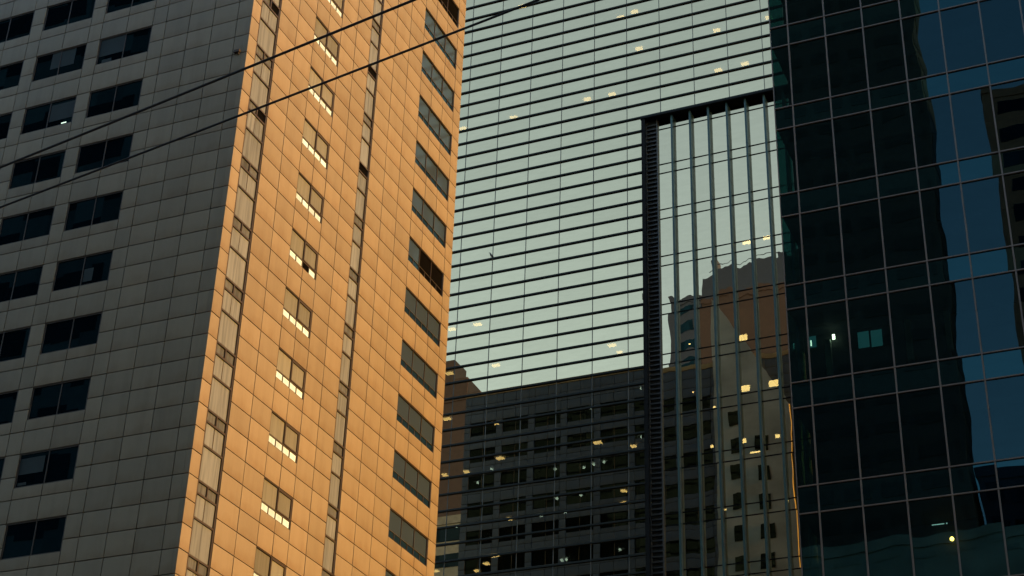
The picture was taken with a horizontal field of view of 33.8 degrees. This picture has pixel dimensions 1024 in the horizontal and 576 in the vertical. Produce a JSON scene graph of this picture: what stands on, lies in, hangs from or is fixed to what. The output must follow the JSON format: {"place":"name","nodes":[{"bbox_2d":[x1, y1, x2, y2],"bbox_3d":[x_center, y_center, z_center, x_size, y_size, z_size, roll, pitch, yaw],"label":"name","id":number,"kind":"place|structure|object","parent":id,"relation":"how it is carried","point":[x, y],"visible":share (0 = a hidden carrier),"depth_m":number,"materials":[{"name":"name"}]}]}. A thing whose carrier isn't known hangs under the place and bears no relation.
{"place":"outdoors","nodes":[
{"label":"outdoors","id":0,"kind":"place"},
{"bbox_2d":[0,0,415,168],"bbox_3d":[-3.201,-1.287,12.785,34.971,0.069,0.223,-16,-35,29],"label":"overhead cable","id":1,"kind":"object","parent":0,"point":[225,76],"visible":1,"depth_m":12.28,"materials":[{"name":"rubber"}]},
{"bbox_2d":[0,0,465,575],"bbox_3d":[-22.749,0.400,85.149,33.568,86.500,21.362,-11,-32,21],"label":"panelled tower","id":2,"kind":"structure","parent":0,"point":[222,348],"depth_m":72.43,"materials":[{"name":"stone"}]},
{"bbox_2d":[0,457,5,482],"bbox_3d":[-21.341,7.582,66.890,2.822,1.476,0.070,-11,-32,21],"label":"window","id":3,"kind":"structure","parent":2,"relation":"in","point":[2,460],"depth_m":66.63,"materials":[{"name":"black glass"}]},
{"bbox_2d":[0,112,12,139],"bbox_3d":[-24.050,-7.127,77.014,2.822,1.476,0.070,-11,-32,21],"label":"window","id":4,"kind":"structure","parent":2,"relation":"in","point":[5,119],"depth_m":76.71,"materials":[{"name":"black glass"}]},
{"bbox_2d":[0,390,18,424],"bbox_3d":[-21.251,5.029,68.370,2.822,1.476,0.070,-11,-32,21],"label":"window","id":5,"kind":"structure","parent":2,"relation":"in","point":[8,400],"depth_m":68.08,"materials":[{"name":"black glass"}]},
{"bbox_2d":[0,61,23,89],"bbox_3d":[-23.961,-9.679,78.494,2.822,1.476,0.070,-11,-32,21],"label":"window","id":6,"kind":"structure","parent":2,"relation":"in","point":[10,74],"depth_m":78.26,"materials":[{"name":"black glass"}]},
{"bbox_2d":[0,326,30,361],"bbox_3d":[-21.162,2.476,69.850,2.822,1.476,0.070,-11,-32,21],"label":"window","id":7,"kind":"structure","parent":2,"relation":"in","point":[13,343],"depth_m":69.66,"materials":[{"name":"black glass"}]},
{"bbox_2d":[0,11,34,42],"bbox_3d":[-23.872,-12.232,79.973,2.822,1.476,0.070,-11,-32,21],"label":"window","id":8,"kind":"structure","parent":2,"relation":"in","point":[18,26],"depth_m":79.84,"materials":[{"name":"black glass"}]},
{"bbox_2d":[0,265,42,302],"bbox_3d":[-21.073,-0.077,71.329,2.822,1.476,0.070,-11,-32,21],"label":"window","id":9,"kind":"structure","parent":2,"relation":"in","point":[23,283],"depth_m":71.24,"materials":[{"name":"black glass"}]},
{"bbox_2d":[0,206,54,245],"bbox_3d":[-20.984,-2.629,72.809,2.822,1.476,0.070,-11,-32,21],"label":"window","id":10,"kind":"structure","parent":2,"relation":"in","point":[34,224],"depth_m":72.82,"materials":[{"name":"black glass"}]},
{"bbox_2d":[0,515,66,559],"bbox_3d":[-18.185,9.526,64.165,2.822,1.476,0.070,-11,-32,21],"label":"window","id":11,"kind":"structure","parent":2,"relation":"in","point":[41,536],"depth_m":64.19,"materials":[{"name":"black glass"}]},
{"bbox_2d":[8,150,65,189],"bbox_3d":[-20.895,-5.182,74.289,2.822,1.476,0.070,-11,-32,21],"label":"window","id":12,"kind":"structure","parent":2,"relation":"in","point":[49,166],"depth_m":74.31,"materials":[{"name":"black glass"}]},
{"bbox_2d":[14,444,79,488],"bbox_3d":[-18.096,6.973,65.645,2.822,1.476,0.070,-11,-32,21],"label":"window","id":13,"kind":"structure","parent":2,"relation":"in","point":[60,463],"depth_m":65.57,"materials":[{"name":"black glass"}]},
{"bbox_2d":[20,96,76,134],"bbox_3d":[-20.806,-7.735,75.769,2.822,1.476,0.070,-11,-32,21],"label":"window","id":14,"kind":"structure","parent":2,"relation":"in","point":[36,118],"depth_m":75.95,"materials":[{"name":"black glass"}]},
{"bbox_2d":[27,377,90,419],"bbox_3d":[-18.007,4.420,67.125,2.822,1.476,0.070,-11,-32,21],"label":"window","id":15,"kind":"structure","parent":2,"relation":"in","point":[68,396],"depth_m":67.15,"materials":[{"name":"black glass"}]},
{"bbox_2d":[32,44,86,81],"bbox_3d":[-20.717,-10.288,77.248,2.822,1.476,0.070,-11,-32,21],"label":"window","id":16,"kind":"structure","parent":2,"relation":"in","point":[42,70],"depth_m":77.24,"materials":[{"name":"black glass"}]},
{"bbox_2d":[43,0,95,30],"bbox_3d":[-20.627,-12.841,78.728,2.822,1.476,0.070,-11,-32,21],"label":"window","id":17,"kind":"structure","parent":2,"relation":"in","point":[72,11],"depth_m":78.78,"materials":[{"name":"black glass"}]},
{"bbox_2d":[40,312,102,354],"bbox_3d":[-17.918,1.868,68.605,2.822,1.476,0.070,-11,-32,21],"label":"window","id":18,"kind":"structure","parent":2,"relation":"in","point":[80,331],"depth_m":68.63,"materials":[{"name":"black glass"}]},
{"bbox_2d":[52,250,112,291],"bbox_3d":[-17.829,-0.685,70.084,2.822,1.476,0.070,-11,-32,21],"label":"window","id":19,"kind":"structure","parent":2,"relation":"in","point":[69,273],"depth_m":70.14,"materials":[{"name":"black glass"}]},
{"bbox_2d":[63,190,123,231],"bbox_3d":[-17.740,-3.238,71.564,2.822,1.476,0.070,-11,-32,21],"label":"window","id":20,"kind":"structure","parent":2,"relation":"in","point":[104,208],"depth_m":71.59,"materials":[{"name":"black glass"}]},
{"bbox_2d":[75,133,133,173],"bbox_3d":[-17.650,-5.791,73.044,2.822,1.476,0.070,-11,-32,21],"label":"window","id":21,"kind":"structure","parent":2,"relation":"in","point":[100,154],"depth_m":73.09,"materials":[{"name":"black glass"}]},
{"bbox_2d":[85,79,142,117],"bbox_3d":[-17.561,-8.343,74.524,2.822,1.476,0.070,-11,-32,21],"label":"window","id":22,"kind":"structure","parent":2,"relation":"in","point":[126,95],"depth_m":74.55,"materials":[{"name":"black glass"}]},
{"bbox_2d":[96,26,151,64],"bbox_3d":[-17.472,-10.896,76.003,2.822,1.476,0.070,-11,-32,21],"label":"window","id":23,"kind":"structure","parent":2,"relation":"in","point":[136,42],"depth_m":75.87,"materials":[{"name":"black glass"}]},
{"bbox_2d":[105,0,153,13],"bbox_3d":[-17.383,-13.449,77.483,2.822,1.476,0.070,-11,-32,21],"label":"window","id":24,"kind":"structure","parent":2,"relation":"in","point":[112,5],"depth_m":77.50,"materials":[{"name":"black glass"}]},
{"bbox_2d":[253,546,285,575],"bbox_3d":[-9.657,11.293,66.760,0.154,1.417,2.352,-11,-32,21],"label":"casement window","id":25,"kind":"structure","parent":2,"relation":"in","point":[265,564],"depth_m":66.75,"materials":[{"name":"beige glass"}]},
{"bbox_2d":[260,477,292,529],"bbox_3d":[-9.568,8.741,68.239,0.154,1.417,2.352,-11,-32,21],"label":"casement window","id":26,"kind":"structure","parent":2,"relation":"in","point":[275,502],"depth_m":68.28,"materials":[{"name":"beige glass"}]},
{"bbox_2d":[268,411,299,463],"bbox_3d":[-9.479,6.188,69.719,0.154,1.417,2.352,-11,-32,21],"label":"casement window","id":27,"kind":"structure","parent":2,"relation":"in","point":[284,437],"depth_m":69.78,"materials":[{"name":"beige glass"}]},
{"bbox_2d":[276,347,305,399],"bbox_3d":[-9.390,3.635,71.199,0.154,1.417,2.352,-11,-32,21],"label":"casement window","id":28,"kind":"structure","parent":2,"relation":"in","point":[288,371],"depth_m":71.24,"materials":[{"name":"beige glass"}]},
{"bbox_2d":[282,287,311,338],"bbox_3d":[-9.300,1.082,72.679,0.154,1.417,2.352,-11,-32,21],"label":"casement window","id":29,"kind":"structure","parent":2,"relation":"in","point":[299,314],"depth_m":72.74,"materials":[{"name":"beige glass"}]},
{"bbox_2d":[289,228,317,279],"bbox_3d":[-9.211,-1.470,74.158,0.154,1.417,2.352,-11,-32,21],"label":"casement window","id":30,"kind":"structure","parent":2,"relation":"in","point":[301,251],"depth_m":74.21,"materials":[{"name":"beige glass"}]},
{"bbox_2d":[296,172,323,222],"bbox_3d":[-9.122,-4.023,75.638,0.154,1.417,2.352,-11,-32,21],"label":"casement window","id":31,"kind":"structure","parent":2,"relation":"in","point":[307,195],"depth_m":75.69,"materials":[{"name":"beige glass"}]},
{"bbox_2d":[302,118,328,169],"bbox_3d":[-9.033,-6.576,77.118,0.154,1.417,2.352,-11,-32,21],"label":"casement window","id":32,"kind":"structure","parent":2,"relation":"in","point":[313,141],"depth_m":77.16,"materials":[{"name":"beige glass"}]},
{"bbox_2d":[308,66,334,116],"bbox_3d":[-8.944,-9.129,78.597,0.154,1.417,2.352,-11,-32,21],"label":"casement window","id":33,"kind":"structure","parent":2,"relation":"in","point":[323,94],"depth_m":78.68,"materials":[{"name":"beige glass"}]},
{"bbox_2d":[314,16,339,66],"bbox_3d":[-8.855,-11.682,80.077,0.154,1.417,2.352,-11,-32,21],"label":"casement window","id":34,"kind":"structure","parent":2,"relation":"in","point":[329,44],"depth_m":80.16,"materials":[{"name":"beige glass"}]},
{"bbox_2d":[328,0,343,17],"bbox_3d":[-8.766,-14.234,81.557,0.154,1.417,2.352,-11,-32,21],"label":"casement window","id":35,"kind":"structure","parent":2,"relation":"in","point":[338,5],"depth_m":82.04,"materials":[{"name":"beige glass"}]},
{"bbox_2d":[385,569,394,575],"bbox_3d":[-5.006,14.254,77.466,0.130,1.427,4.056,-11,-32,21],"label":"ribbon window","id":36,"kind":"structure","parent":2,"relation":"in","point":[387,573],"depth_m":76.52,"materials":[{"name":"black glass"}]},
{"bbox_2d":[388,508,427,565],"bbox_3d":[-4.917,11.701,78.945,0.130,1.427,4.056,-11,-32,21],"label":"ribbon window","id":37,"kind":"structure","parent":2,"relation":"in","point":[404,534],"depth_m":79.05,"materials":[{"name":"grey glass"}]},
{"bbox_2d":[392,450,430,508],"bbox_3d":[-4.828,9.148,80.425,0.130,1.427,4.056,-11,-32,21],"label":"ribbon window","id":38,"kind":"structure","parent":2,"relation":"in","point":[406,474],"depth_m":80.54,"materials":[{"name":"grey glass"}]},
{"bbox_2d":[396,393,433,452],"bbox_3d":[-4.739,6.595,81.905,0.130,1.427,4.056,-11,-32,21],"label":"ribbon window","id":39,"kind":"structure","parent":2,"relation":"in","point":[408,416],"depth_m":82.02,"materials":[{"name":"grey glass"}]},
{"bbox_2d":[400,339,436,398],"bbox_3d":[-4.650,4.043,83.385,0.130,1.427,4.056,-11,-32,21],"label":"ribbon window","id":40,"kind":"structure","parent":2,"relation":"in","point":[411,361],"depth_m":83.53,"materials":[{"name":"grey glass"}]},
{"bbox_2d":[404,287,439,346],"bbox_3d":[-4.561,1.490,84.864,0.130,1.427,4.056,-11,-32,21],"label":"ribbon window","id":41,"kind":"structure","parent":2,"relation":"in","point":[414,308],"depth_m":84.99,"materials":[{"name":"grey glass"}]},
{"bbox_2d":[408,237,442,295],"bbox_3d":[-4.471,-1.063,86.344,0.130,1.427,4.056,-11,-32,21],"label":"ribbon window","id":42,"kind":"structure","parent":2,"relation":"in","point":[416,255],"depth_m":86.46,"materials":[{"name":"black glass"}]},
{"bbox_2d":[411,188,445,247],"bbox_3d":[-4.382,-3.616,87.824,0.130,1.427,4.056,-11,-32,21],"label":"ribbon window","id":43,"kind":"structure","parent":2,"relation":"in","point":[421,209],"depth_m":87.97,"materials":[{"name":"grey glass"}]},
{"bbox_2d":[415,140,448,200],"bbox_3d":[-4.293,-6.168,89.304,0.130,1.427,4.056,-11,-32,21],"label":"ribbon window","id":44,"kind":"structure","parent":2,"relation":"in","point":[423,160],"depth_m":89.44,"materials":[{"name":"grey glass"}]},
{"bbox_2d":[418,95,450,154],"bbox_3d":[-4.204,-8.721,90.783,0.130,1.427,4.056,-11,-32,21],"label":"ribbon window","id":45,"kind":"structure","parent":2,"relation":"in","point":[425,112],"depth_m":90.92,"materials":[{"name":"grey glass"}]},
{"bbox_2d":[421,51,453,111],"bbox_3d":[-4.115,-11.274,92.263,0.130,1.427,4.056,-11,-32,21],"label":"ribbon window","id":46,"kind":"structure","parent":2,"relation":"in","point":[429,70],"depth_m":92.42,"materials":[{"name":"grey glass"}]},
{"bbox_2d":[424,8,455,67],"bbox_3d":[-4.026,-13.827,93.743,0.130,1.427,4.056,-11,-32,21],"label":"ribbon window","id":47,"kind":"structure","parent":2,"relation":"in","point":[431,25],"depth_m":93.90,"materials":[{"name":"grey glass"}]},
{"bbox_2d":[438,0,458,27],"bbox_3d":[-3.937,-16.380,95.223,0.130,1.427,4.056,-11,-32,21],"label":"ribbon window","id":48,"kind":"structure","parent":2,"relation":"in","point":[452,10],"depth_m":96.24,"materials":[{"name":"black glass"}]},
{"bbox_2d":[0,0,539,207],"bbox_3d":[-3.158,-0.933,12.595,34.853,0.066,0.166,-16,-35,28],"label":"overhead cable","id":49,"kind":"object","parent":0,"point":[309,88],"visible":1,"depth_m":11.78,"materials":[{"name":"rubber"}]},
{"bbox_2d":[434,0,801,575],"bbox_3d":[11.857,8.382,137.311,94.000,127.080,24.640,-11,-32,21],"label":"striped office block","id":50,"kind":"structure","parent":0,"point":[617,396],"depth_m":128.66,"materials":[{"name":"glass"}]},
{"bbox_2d":[768,0,1023,575],"bbox_3d":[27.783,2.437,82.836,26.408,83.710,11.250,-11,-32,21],"label":"dark glass tower","id":51,"kind":"structure","parent":0,"point":[899,127],"depth_m":81.94,"materials":[{"name":"blue glass"}]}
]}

